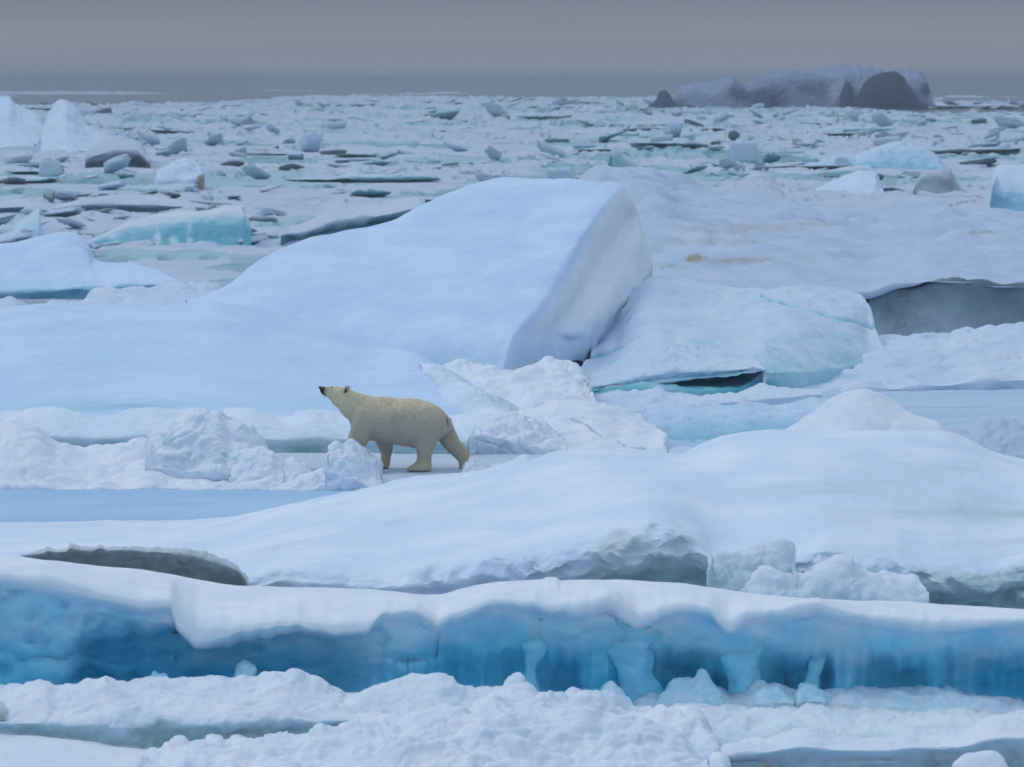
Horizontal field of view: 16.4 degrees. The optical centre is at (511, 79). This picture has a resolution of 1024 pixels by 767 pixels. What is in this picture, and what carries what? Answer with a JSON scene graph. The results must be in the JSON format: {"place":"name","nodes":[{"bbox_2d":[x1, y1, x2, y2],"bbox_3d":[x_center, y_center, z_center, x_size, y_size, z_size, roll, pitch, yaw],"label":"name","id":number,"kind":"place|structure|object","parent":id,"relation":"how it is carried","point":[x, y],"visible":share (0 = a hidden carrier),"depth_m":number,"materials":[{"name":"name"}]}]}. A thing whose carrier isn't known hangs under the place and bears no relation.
{"place":"outdoors","nodes":[
{"label":"outdoors","id":0,"kind":"place"},
{"bbox_2d":[0,489,354,522],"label":"melt pond","id":1,"kind":"structure","parent":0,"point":[75,505],"depth_m":54.02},
{"bbox_2d":[0,80,1023,236],"bbox_3d":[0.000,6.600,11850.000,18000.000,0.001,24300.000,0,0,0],"label":"water","id":2,"kind":"structure","parent":0,"point":[206,91],"depth_m":2537.86,"materials":[{"name":"grey liquid"}]},
{"bbox_2d":[2,177,25,183],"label":"ice chunk","id":3,"kind":"object","parent":2,"relation":"on","point":[12,180],"visible":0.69,"depth_m":219.94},
{"bbox_2d":[3,169,38,173],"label":"ice chunk","id":4,"kind":"object","parent":2,"relation":"on","point":[21,171],"visible":0.53,"depth_m":237.09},
{"bbox_2d":[0,96,44,147],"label":"ice hill","id":5,"kind":"structure","parent":2,"relation":"on","point":[20,125],"depth_m":351.94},
{"bbox_2d":[0,209,46,242],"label":"ice shard","id":6,"kind":"object","parent":2,"relation":"on","point":[31,221],"visible":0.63,"depth_m":141.07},
{"bbox_2d":[0,199,52,212],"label":"ice floe","id":7,"kind":"object","parent":2,"relation":"on","point":[12,205],"visible":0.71,"depth_m":171.74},
{"bbox_2d":[0,175,59,182],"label":"ice chunk","id":8,"kind":"object","parent":2,"relation":"on","point":[34,178],"visible":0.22,"depth_m":223.52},
{"bbox_2d":[43,206,84,217],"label":"ice chunk","id":9,"kind":"object","parent":2,"relation":"on","point":[68,211],"visible":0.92,"depth_m":167.08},
{"bbox_2d":[34,99,109,152],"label":"ice hill","id":10,"kind":"structure","parent":2,"relation":"on","point":[67,128],"depth_m":321.82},
{"bbox_2d":[0,733,145,766],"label":"snow shelf","id":11,"kind":"object","parent":2,"relation":"on","point":[17,750],"visible":0.56,"depth_m":32.93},
{"bbox_2d":[0,232,175,298],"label":"ice floe","id":12,"kind":"object","parent":2,"relation":"on","point":[62,265],"visible":0.69,"depth_m":105.73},
{"bbox_2d":[0,279,222,309],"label":"snow rubble","id":13,"kind":"object","parent":2,"relation":"on","point":[169,292],"visible":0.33,"depth_m":92.81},
{"bbox_2d":[98,180,128,189],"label":"ice chunk","id":14,"kind":"object","parent":2,"relation":"on","point":[114,185],"visible":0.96,"depth_m":207.01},
{"bbox_2d":[0,420,227,489],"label":"snow bank","id":15,"kind":"structure","parent":2,"relation":"on","point":[33,457],"depth_m":57.43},
{"bbox_2d":[85,136,149,167],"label":"snow mound","id":16,"kind":"object","parent":2,"relation":"on","point":[102,151],"visible":0.9,"depth_m":261.84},
{"bbox_2d":[51,194,205,211],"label":"ice floe","id":17,"kind":"object","parent":2,"relation":"on","point":[141,203],"visible":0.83,"depth_m":174.25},
{"bbox_2d":[21,543,248,585],"bbox_3d":[-4.123,5.908,38.835,2.550,1.686,0.377,0,0,0],"label":"ice crust","id":18,"kind":"object","parent":2,"relation":"on","point":[197,564],"visible":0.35,"depth_m":38.74},
{"bbox_2d":[92,245,213,257],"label":"ice floe","id":19,"kind":"object","parent":2,"relation":"on","point":[150,247],"visible":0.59,"depth_m":133.11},
{"bbox_2d":[118,183,198,193],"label":"ice chunk","id":20,"kind":"object","parent":2,"relation":"on","point":[185,187],"visible":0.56,"depth_m":200.53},
{"bbox_2d":[89,205,250,247],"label":"ice slab","id":21,"kind":"structure","parent":2,"relation":"on","point":[225,225],"depth_m":140.76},
{"bbox_2d":[155,158,204,189],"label":"ice boulder","id":22,"kind":"object","parent":2,"relation":"on","point":[184,170],"visible":0.78,"depth_m":206.53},
{"bbox_2d":[145,407,268,481],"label":"snow block","id":23,"kind":"structure","parent":2,"relation":"on","point":[195,443],"depth_m":57.71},
{"bbox_2d":[195,113,268,115],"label":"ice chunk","id":24,"kind":"object","parent":2,"relation":"on","point":[240,114],"visible":0.49,"depth_m":594.57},
{"bbox_2d":[0,301,473,415],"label":"snow dome","id":25,"kind":"structure","parent":2,"relation":"on","point":[99,359],"depth_m":69.27,"materials":[{"name":"snow"}]},
{"bbox_2d":[420,361,518,413],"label":"snow rubble","id":26,"kind":"object","parent":25,"relation":"on","point":[462,394],"visible":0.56,"depth_m":65.85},
{"bbox_2d":[0,406,494,453],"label":"snow apron","id":27,"kind":"object","parent":2,"relation":"on","point":[311,431],"visible":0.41,"depth_m":62.20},
{"bbox_2d":[177,468,324,489],"bbox_3d":[-3.721,6.470,56.752,3.150,0.588,1.764,0,0,0],"label":"snow rubble","id":28,"kind":"object","parent":2,"relation":"on","point":[314,480],"visible":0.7,"depth_m":56.06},
{"bbox_2d":[240,163,271,179],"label":"ice chunk","id":29,"kind":"object","parent":2,"relation":"on","point":[254,171],"visible":0.98,"depth_m":230.09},
{"bbox_2d":[228,152,289,155],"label":"ice chunk","id":30,"kind":"object","parent":2,"relation":"on","point":[266,153],"visible":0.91,"depth_m":301.79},
{"bbox_2d":[228,446,294,482],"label":"snow block","id":31,"kind":"structure","parent":2,"relation":"on","point":[260,462],"depth_m":56.84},
{"bbox_2d":[298,131,323,151],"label":"ice chunk","id":32,"kind":"object","parent":2,"relation":"on","point":[309,141],"visible":0.99,"depth_m":309.99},
{"bbox_2d":[283,177,352,181],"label":"ice chunk","id":33,"kind":"object","parent":2,"relation":"on","point":[304,179],"visible":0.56,"depth_m":222.94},
{"bbox_2d":[320,120,346,129],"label":"ice chunk","id":34,"kind":"object","parent":2,"relation":"on","point":[333,125],"visible":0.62,"depth_m":449.02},
{"bbox_2d":[281,196,425,245],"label":"ice floe","id":35,"kind":"object","parent":2,"relation":"on","point":[332,218],"visible":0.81,"depth_m":139.22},
{"bbox_2d":[325,438,383,490],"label":"ice block","id":36,"kind":"structure","parent":2,"relation":"on","point":[351,464],"depth_m":56.00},
{"bbox_2d":[333,152,380,157],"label":"ice chunk","id":37,"kind":"object","parent":2,"relation":"on","point":[359,154],"visible":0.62,"depth_m":287.12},
{"bbox_2d":[337,170,385,175],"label":"ice chunk","id":38,"kind":"object","parent":2,"relation":"on","point":[359,171],"visible":0.41,"depth_m":235.48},
{"bbox_2d":[349,189,390,196],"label":"ice chunk","id":39,"kind":"object","parent":2,"relation":"on","point":[367,192],"visible":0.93,"depth_m":190.47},
{"bbox_2d":[336,172,439,181],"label":"ice chunk","id":40,"kind":"object","parent":2,"relation":"on","point":[396,177],"visible":1,"depth_m":224.04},
{"bbox_2d":[275,453,544,483],"bbox_3d":[-1.685,6.554,57.106,5.623,0.616,5.012,0,0,0],"label":"ice shelf","id":41,"kind":"object","parent":2,"relation":"on","point":[400,464],"visible":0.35,"depth_m":58.07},
{"bbox_2d":[282,456,312,482],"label":"snow block","id":42,"kind":"structure","parent":41,"relation":"on","point":[293,467],"depth_m":56.77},
{"bbox_2d":[319,385,469,471],"bbox_3d":[-1.887,5.621,57.001,2.445,1.420,0.810,0,0,0],"label":"polar bear","id":43,"kind":"object","parent":41,"relation":"on","point":[422,427],"visible":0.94,"depth_m":56.73},
{"bbox_2d":[461,458,484,472],"bbox_3d":[-0.592,6.404,56.542,0.481,0.700,0.982,0,0,0],"label":"snow chunk","id":44,"kind":"object","parent":41,"relation":"on","point":[471,464],"visible":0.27,"depth_m":56.42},
{"bbox_2d":[186,177,652,369],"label":"ice block","id":45,"kind":"structure","parent":2,"relation":"on","point":[510,273],"depth_m":79.17,"materials":[{"name":"snow"}]},
{"bbox_2d":[128,690,730,766],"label":"snow heap","id":46,"kind":"object","parent":2,"relation":"on","point":[589,728],"visible":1,"depth_m":32.00,"materials":[{"name":"snow"}]},
{"bbox_2d":[341,673,581,716],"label":"snow ridge","id":47,"kind":"structure","parent":2,"relation":"on","point":[404,695],"depth_m":33.84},
{"bbox_2d":[0,429,1023,608],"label":"snow hump","id":48,"kind":"object","parent":2,"relation":"on","point":[940,514],"visible":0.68,"depth_m":41.70,"materials":[{"name":"snow"}]},
{"bbox_2d":[947,417,1023,458],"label":"snow rubble","id":49,"kind":"object","parent":48,"relation":"on","point":[1002,435],"visible":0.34,"depth_m":51.19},
{"bbox_2d":[0,555,1023,702],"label":"ice ledge","id":50,"kind":"object","parent":2,"relation":"on","point":[62,622],"visible":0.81,"depth_m":35.57,"materials":[{"name":"ice"}]},
{"bbox_2d":[0,90,1023,366],"bbox_3d":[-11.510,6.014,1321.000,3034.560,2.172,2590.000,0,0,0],"label":"pack ice","id":51,"kind":"structure","parent":2,"relation":"on","point":[512,140],"depth_m":306.23,"materials":[{"name":"ice"}]},
{"bbox_2d":[39,160,63,176],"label":"ice chunk","id":52,"kind":"object","parent":51,"relation":"on","point":[50,168],"visible":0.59,"depth_m":232.25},
{"bbox_2d":[103,154,130,172],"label":"ice chunk","id":53,"kind":"object","parent":51,"relation":"on","point":[115,164],"visible":0.99,"depth_m":231.56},
{"bbox_2d":[137,130,160,145],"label":"ice chunk","id":54,"kind":"object","parent":51,"relation":"on","point":[152,140],"visible":0.98,"depth_m":329.18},
{"bbox_2d":[164,137,187,154],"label":"ice chunk","id":55,"kind":"object","parent":51,"relation":"on","point":[180,143],"visible":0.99,"depth_m":294.69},
{"bbox_2d":[0,668,369,748],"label":"snow bank","id":56,"kind":"structure","parent":51,"relation":"on","point":[147,712],"depth_m":33.67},
{"bbox_2d":[233,660,256,676],"bbox_3d":[-2.693,6.274,35.422,0.312,0.954,0.566,0,0,0],"label":"ice chunk","id":57,"kind":"object","parent":56,"relation":"on","point":[245,667],"visible":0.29,"depth_m":35.27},
{"bbox_2d":[203,133,223,145],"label":"ice chunk","id":58,"kind":"object","parent":51,"relation":"on","point":[215,139],"visible":1,"depth_m":327.96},
{"bbox_2d":[278,163,303,169],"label":"ice chunk","id":59,"kind":"object","parent":51,"relation":"on","point":[295,166],"visible":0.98,"depth_m":241.86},
{"bbox_2d":[376,150,397,158],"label":"ice chunk","id":60,"kind":"object","parent":51,"relation":"on","point":[387,154],"visible":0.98,"depth_m":274.77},
{"bbox_2d":[430,108,458,119],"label":"ice chunk","id":61,"kind":"object","parent":51,"relation":"on","point":[450,114],"visible":0.99,"depth_m":524.94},
{"bbox_2d":[443,141,467,151],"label":"ice chunk","id":62,"kind":"object","parent":51,"relation":"on","point":[456,148],"visible":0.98,"depth_m":310.74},
{"bbox_2d":[475,172,504,181],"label":"ice chunk","id":63,"kind":"object","parent":51,"relation":"on","point":[480,177],"visible":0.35,"depth_m":209.04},
{"bbox_2d":[484,146,501,159],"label":"ice chunk","id":64,"kind":"object","parent":51,"relation":"on","point":[492,152],"visible":0.89,"depth_m":269.46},
{"bbox_2d":[484,101,507,116],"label":"ice chunk","id":65,"kind":"object","parent":51,"relation":"on","point":[495,110],"visible":0.97,"depth_m":561.19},
{"bbox_2d":[500,114,572,118],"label":"ice chunk","id":66,"kind":"object","parent":51,"relation":"on","point":[547,116],"visible":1,"depth_m":536.56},
{"bbox_2d":[598,129,630,141],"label":"ice chunk","id":67,"kind":"object","parent":51,"relation":"on","point":[605,137],"visible":1,"depth_m":357.48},
{"bbox_2d":[626,141,708,147],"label":"ice chunk","id":68,"kind":"object","parent":51,"relation":"on","point":[689,144],"visible":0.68,"depth_m":310.34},
{"bbox_2d":[662,122,684,137],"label":"ice chunk","id":69,"kind":"object","parent":51,"relation":"on","point":[674,129],"visible":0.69,"depth_m":374.22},
{"bbox_2d":[762,152,780,162],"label":"ice chunk","id":70,"kind":"object","parent":51,"relation":"on","point":[771,157],"visible":0.99,"depth_m":264.46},
{"bbox_2d":[763,164,850,169],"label":"ice chunk","id":71,"kind":"object","parent":51,"relation":"on","point":[815,167],"visible":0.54,"depth_m":246.13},
{"bbox_2d":[793,128,845,132],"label":"ice chunk","id":72,"kind":"object","parent":51,"relation":"on","point":[831,130],"visible":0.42,"depth_m":389.93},
{"bbox_2d":[815,170,884,193],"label":"snow mound","id":73,"kind":"object","parent":51,"relation":"on","point":[862,181],"visible":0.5,"depth_m":201.70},
{"bbox_2d":[821,126,897,131],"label":"ice chunk","id":74,"kind":"object","parent":51,"relation":"on","point":[856,128],"visible":0.53,"depth_m":417.63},
{"bbox_2d":[869,110,893,126],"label":"ice chunk","id":75,"kind":"object","parent":51,"relation":"on","point":[880,119],"visible":0.98,"depth_m":426.14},
{"bbox_2d":[872,135,900,145],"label":"ice chunk","id":76,"kind":"object","parent":51,"relation":"on","point":[881,141],"visible":0.5,"depth_m":328.57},
{"bbox_2d":[930,148,1019,154],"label":"ice chunk","id":77,"kind":"object","parent":51,"relation":"on","point":[958,151],"visible":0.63,"depth_m":298.71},
{"bbox_2d":[958,157,996,163],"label":"ice chunk","id":78,"kind":"object","parent":51,"relation":"on","point":[990,160],"visible":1,"depth_m":261.49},
{"bbox_2d":[968,141,998,146],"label":"ice chunk","id":79,"kind":"object","parent":51,"relation":"on","point":[985,144],"visible":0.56,"depth_m":311.68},
{"bbox_2d":[0,97,1023,248],"bbox_3d":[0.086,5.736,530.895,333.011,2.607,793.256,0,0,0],"label":"brash ice","id":80,"kind":"structure","parent":2,"relation":"on","point":[51,196],"depth_m":276.08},
{"bbox_2d":[504,672,528,684],"bbox_3d":[0.061,6.293,34.919,0.354,0.918,0.587,0,0,0],"label":"ice chunk","id":81,"kind":"object","parent":2,"relation":"on","point":[516,677],"visible":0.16,"depth_m":34.80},
{"bbox_2d":[469,412,566,454],"bbox_3d":[0.106,6.220,60.164,1.639,1.081,2.318,0,0,0],"label":"ice chunk","id":82,"kind":"object","parent":2,"relation":"on","point":[511,433],"visible":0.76,"depth_m":59.54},
{"bbox_2d":[443,356,594,409],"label":"snow rubble","id":83,"kind":"object","parent":2,"relation":"on","point":[545,379],"visible":0.43,"depth_m":70.00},
{"bbox_2d":[536,140,565,157],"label":"ice chunk","id":84,"kind":"object","parent":2,"relation":"on","point":[546,148],"visible":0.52,"depth_m":278.08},
{"bbox_2d":[546,168,573,178],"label":"ice chunk","id":85,"kind":"object","parent":2,"relation":"on","point":[558,173],"visible":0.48,"depth_m":227.58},
{"bbox_2d":[464,399,667,453],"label":"snow slab","id":86,"kind":"structure","parent":2,"relation":"on","point":[575,423],"depth_m":61.03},
{"bbox_2d":[600,681,633,705],"bbox_3d":[1.015,6.352,35.119,0.458,0.798,0.607,0,0,0],"label":"ice chunk","id":87,"kind":"object","parent":2,"relation":"on","point":[611,686],"visible":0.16,"depth_m":35.02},
{"bbox_2d":[608,147,642,166],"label":"ice shard","id":88,"kind":"object","parent":2,"relation":"on","point":[617,158],"visible":0.34,"depth_m":234.39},
{"bbox_2d":[650,134,672,141],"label":"ice chunk","id":89,"kind":"object","parent":2,"relation":"on","point":[661,137],"visible":0.56,"depth_m":335.36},
{"bbox_2d":[646,90,695,107],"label":"iceberg","id":90,"kind":"object","parent":2,"relation":"on","point":[664,99],"visible":0.54,"depth_m":768.51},
{"bbox_2d":[588,341,765,391],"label":"snow shelf","id":91,"kind":"object","parent":2,"relation":"on","point":[664,362],"visible":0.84,"depth_m":73.82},
{"bbox_2d":[668,446,693,452],"bbox_3d":[2.842,6.352,57.495,0.714,0.800,1.019,0,0,0],"label":"snow strip","id":92,"kind":"object","parent":2,"relation":"on","point":[681,449],"visible":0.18,"depth_m":57.31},
{"bbox_2d":[656,668,722,705],"bbox_3d":[1.758,6.313,35.325,0.671,0.878,0.610,0,0,0],"label":"ice chunk","id":93,"kind":"object","parent":2,"relation":"on","point":[700,687],"visible":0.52,"depth_m":35.15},
{"bbox_2d":[594,383,822,411],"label":"snow ridge","id":94,"kind":"structure","parent":2,"relation":"on","point":[634,400],"depth_m":69.81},
{"bbox_2d":[581,275,883,395],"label":"ice slab","id":95,"kind":"structure","parent":2,"relation":"on","point":[796,336],"depth_m":78.99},
{"bbox_2d":[642,397,828,441],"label":"ice slab","id":96,"kind":"structure","parent":2,"relation":"on","point":[692,422],"depth_m":64.96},
{"bbox_2d":[729,140,758,163],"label":"ice chunk","id":97,"kind":"object","parent":2,"relation":"on","point":[743,151],"visible":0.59,"depth_m":266.19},
{"bbox_2d":[706,538,796,590],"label":"ice block","id":98,"kind":"structure","parent":2,"relation":"on","point":[732,570],"depth_m":38.98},
{"bbox_2d":[733,173,785,198],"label":"snow mound","id":99,"kind":"object","parent":2,"relation":"on","point":[766,183],"visible":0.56,"depth_m":192.10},
{"bbox_2d":[753,684,793,707],"bbox_3d":[2.583,6.381,35.223,0.412,0.741,0.580,0,0,0],"label":"ice chunk","id":100,"kind":"object","parent":2,"relation":"on","point":[768,696],"visible":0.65,"depth_m":35.00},
{"bbox_2d":[578,165,1023,298],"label":"stained floe","id":101,"kind":"object","parent":2,"relation":"on","point":[693,229],"visible":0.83,"depth_m":105.32,"materials":[{"name":"snow"}]},
{"bbox_2d":[672,65,935,109],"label":"iceberg","id":102,"kind":"object","parent":2,"relation":"on","point":[836,86],"visible":0.87,"depth_m":781.41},
{"bbox_2d":[795,682,824,706],"bbox_3d":[2.952,6.371,35.225,0.315,0.760,0.580,0,0,0],"label":"ice chunk","id":103,"kind":"object","parent":2,"relation":"on","point":[806,692],"visible":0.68,"depth_m":35.02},
{"bbox_2d":[775,165,873,177],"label":"ice floe","id":104,"kind":"object","parent":2,"relation":"on","point":[838,172],"visible":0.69,"depth_m":235.21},
{"bbox_2d":[631,387,1023,451],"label":"frozen lead","id":105,"kind":"object","parent":2,"relation":"on","point":[948,409],"visible":0.21,"depth_m":70.73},
{"bbox_2d":[633,680,1023,713],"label":"ice ridge","id":106,"kind":"structure","parent":2,"relation":"on","point":[920,698],"depth_m":35.19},
{"bbox_2d":[667,702,998,744],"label":"ice ridge","id":107,"kind":"structure","parent":2,"relation":"on","point":[728,723],"depth_m":34.51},
{"bbox_2d":[739,554,928,602],"bbox_3d":[3.511,5.991,39.110,2.128,1.532,1.400,0,0,0],"label":"snow lump","id":108,"kind":"object","parent":2,"relation":"on","point":[840,577],"visible":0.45,"depth_m":38.72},
{"bbox_2d":[834,156,851,167],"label":"ice chunk","id":109,"kind":"object","parent":2,"relation":"on","point":[839,160],"visible":0.55,"depth_m":254.14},
{"bbox_2d":[841,109,860,121],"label":"ice chunk","id":110,"kind":"object","parent":2,"relation":"on","point":[853,114],"visible":0.59,"depth_m":509.67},
{"bbox_2d":[787,389,944,430],"bbox_3d":[5.036,5.688,52.586,2.871,2.136,3.227,0,0,0],"label":"snow cone","id":111,"kind":"object","parent":2,"relation":"on","point":[860,409],"visible":0.23,"depth_m":52.28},
{"bbox_2d":[721,709,1023,766],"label":"ice lip","id":112,"kind":"object","parent":2,"relation":"on","point":[935,746],"visible":0.87,"depth_m":33.40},
{"bbox_2d":[806,141,942,169],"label":"ice rubble","id":113,"kind":"object","parent":2,"relation":"on","point":[898,155],"visible":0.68,"depth_m":257.61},
{"bbox_2d":[793,322,1023,391],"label":"snow bank","id":114,"kind":"structure","parent":2,"relation":"on","point":[988,357],"depth_m":76.50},
{"bbox_2d":[913,168,965,193],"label":"ice block","id":115,"kind":"structure","parent":2,"relation":"on","point":[943,180],"depth_m":203.97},
{"bbox_2d":[866,277,1023,335],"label":"ice cave","id":116,"kind":"structure","parent":2,"relation":"on","point":[935,307],"depth_m":87.99},
{"bbox_2d":[931,105,973,108],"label":"ice chunk","id":117,"kind":"object","parent":2,"relation":"on","point":[954,106],"visible":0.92,"depth_m":780.30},
{"bbox_2d":[952,750,1007,766],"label":"ice lump","id":118,"kind":"object","parent":2,"relation":"on","point":[988,758],"visible":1,"depth_m":32.05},
{"bbox_2d":[990,164,1023,211],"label":"ice boulder","id":119,"kind":"object","parent":2,"relation":"on","point":[1007,191],"visible":0.78,"depth_m":169.55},
{"bbox_2d":[993,115,1023,128],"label":"ice chunk","id":120,"kind":"object","parent":2,"relation":"on","point":[1011,122],"visible":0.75,"depth_m":448.26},
{"bbox_2d":[0,0,1023,79],"label":"sky","id":121,"kind":"structure","parent":0,"point":[40,39],"materials":[{"name":"grey"}]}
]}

